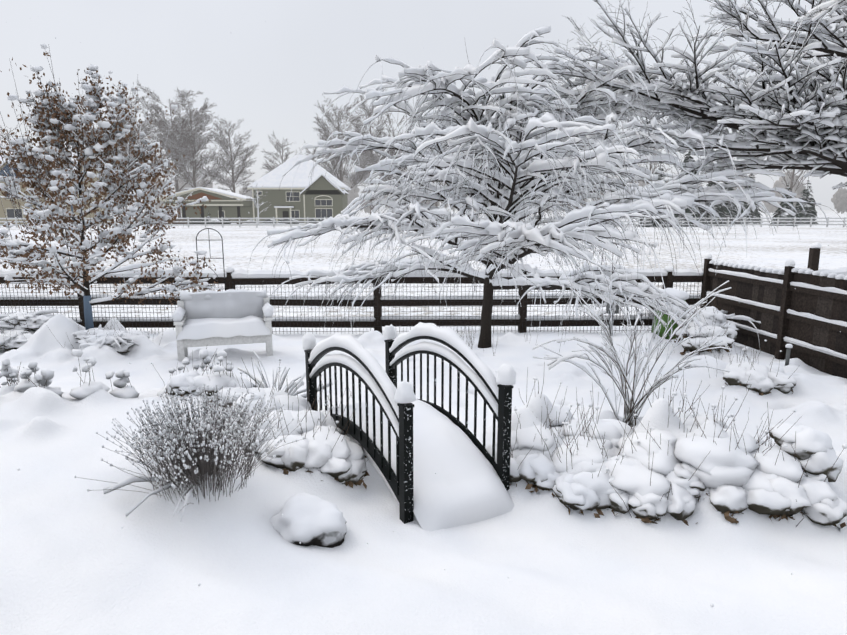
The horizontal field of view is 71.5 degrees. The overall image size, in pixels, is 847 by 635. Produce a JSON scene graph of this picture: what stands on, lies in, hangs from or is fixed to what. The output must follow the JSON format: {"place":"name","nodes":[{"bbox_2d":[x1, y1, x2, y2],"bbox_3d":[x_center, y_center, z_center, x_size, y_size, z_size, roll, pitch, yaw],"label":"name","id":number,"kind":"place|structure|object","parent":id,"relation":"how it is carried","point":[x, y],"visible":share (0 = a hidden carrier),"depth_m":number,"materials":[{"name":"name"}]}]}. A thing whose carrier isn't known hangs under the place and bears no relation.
{"place":"outdoors","nodes":[
{"label":"outdoors","id":0,"kind":"place"},
{"bbox_2d":[0,152,350,223],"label":"houses","id":1,"kind":"structure","parent":0,"point":[323,195],"depth_m":107.90,"materials":[{"name":"green"}]},
{"bbox_2d":[0,3,840,606],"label":"falling snowflakes","id":2,"kind":"object","parent":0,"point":[370,317],"visible":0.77,"depth_m":3.10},
{"bbox_2d":[0,314,846,634],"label":"yard ground","id":3,"kind":"structure","parent":0,"point":[76,558],"depth_m":4.35,"materials":[{"name":"white snow"}]},
{"bbox_2d":[0,44,220,329],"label":"oak tree","id":4,"kind":"object","parent":3,"relation":"on","point":[56,123],"visible":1,"depth_m":10.37,"materials":[{"name":"brown plant"}]},
{"bbox_2d":[196,228,225,290],"bbox_3d":[-4.136,-0.599,11.519,0.518,2.279,0.018,0,10,-1],"label":"garden trellis","id":5,"kind":"object","parent":3,"relation":"on","point":[210,255],"visible":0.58,"depth_m":11.40,"materials":[{"name":"black metal"}]},
{"bbox_2d":[172,289,273,360],"bbox_3d":[-3.357,0.111,9.961,1.612,1.135,0.642,-3,11,-16],"label":"garden bench","id":6,"kind":"object","parent":3,"relation":"on","point":[218,318],"visible":1,"depth_m":9.89,"materials":[{"name":"white paint"}]},
{"bbox_2d":[302,322,515,530],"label":"garden bridge","id":7,"kind":"structure","parent":3,"relation":"on","point":[405,438],"depth_m":5.30,"materials":[{"name":"black metal"}]},
{"bbox_2d":[0,280,846,547],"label":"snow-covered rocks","id":8,"kind":"object","parent":3,"relation":"on","point":[646,477],"visible":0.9,"depth_m":5.13,"materials":[{"name":"white snow"}]},
{"bbox_2d":[0,242,846,333],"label":"rail fence","id":9,"kind":"object","parent":3,"relation":"on","point":[521,320],"visible":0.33,"depth_m":12.07,"materials":[{"name":"brown wood"}]},
{"bbox_2d":[247,25,846,358],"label":"weeping tree","id":10,"kind":"object","parent":3,"relation":"on","point":[506,166],"visible":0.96,"depth_m":9.00,"materials":[{"name":"white plant"}]},
{"bbox_2d":[513,0,846,189],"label":"neighbour tree","id":11,"kind":"object","parent":3,"relation":"on","point":[789,119],"visible":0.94,"depth_m":8.39,"materials":[{"name":"white plant"}]},
{"bbox_2d":[700,253,846,378],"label":"privacy fence","id":12,"kind":"object","parent":3,"relation":"on","point":[806,318],"visible":0.94,"depth_m":9.83,"materials":[{"name":"brown wood"}]},
{"bbox_2d":[0,210,846,316],"bbox_3d":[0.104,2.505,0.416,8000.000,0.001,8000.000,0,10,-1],"label":"snowy field","id":13,"kind":"structure","parent":0,"point":[767,248],"depth_m":32.34,"materials":[{"name":"white snow"}]},
{"bbox_2d":[22,184,390,223],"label":"snowy trees","id":14,"kind":"object","parent":13,"relation":"on","point":[258,213],"visible":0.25,"depth_m":96.00,"materials":[{"name":"grey plant"}]},
{"bbox_2d":[0,80,810,217],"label":"trees","id":15,"kind":"object","parent":13,"relation":"on","point":[188,144],"visible":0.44,"depth_m":169.77,"materials":[{"name":"grey plant"}]},
{"bbox_2d":[0,217,846,227],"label":"fence","id":16,"kind":"object","parent":13,"relation":"on","point":[527,218],"visible":0.4,"depth_m":84.57,"materials":[{"name":"white"}]},
{"bbox_2d":[122,150,817,227],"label":"conifers","id":17,"kind":"object","parent":13,"relation":"on","point":[810,210],"visible":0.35,"depth_m":96.66,"materials":[{"name":"grey plant"}]},
{"bbox_2d":[109,170,846,213],"bbox_3d":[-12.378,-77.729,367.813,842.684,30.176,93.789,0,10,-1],"label":"distant tree line","id":18,"kind":"object","parent":13,"relation":"on","point":[839,199],"visible":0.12,"depth_m":371.35,"materials":[{"name":"grey plant"}]},
{"bbox_2d":[0,0,846,209],"label":"sky","id":19,"kind":"structure","parent":0,"point":[270,75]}
]}

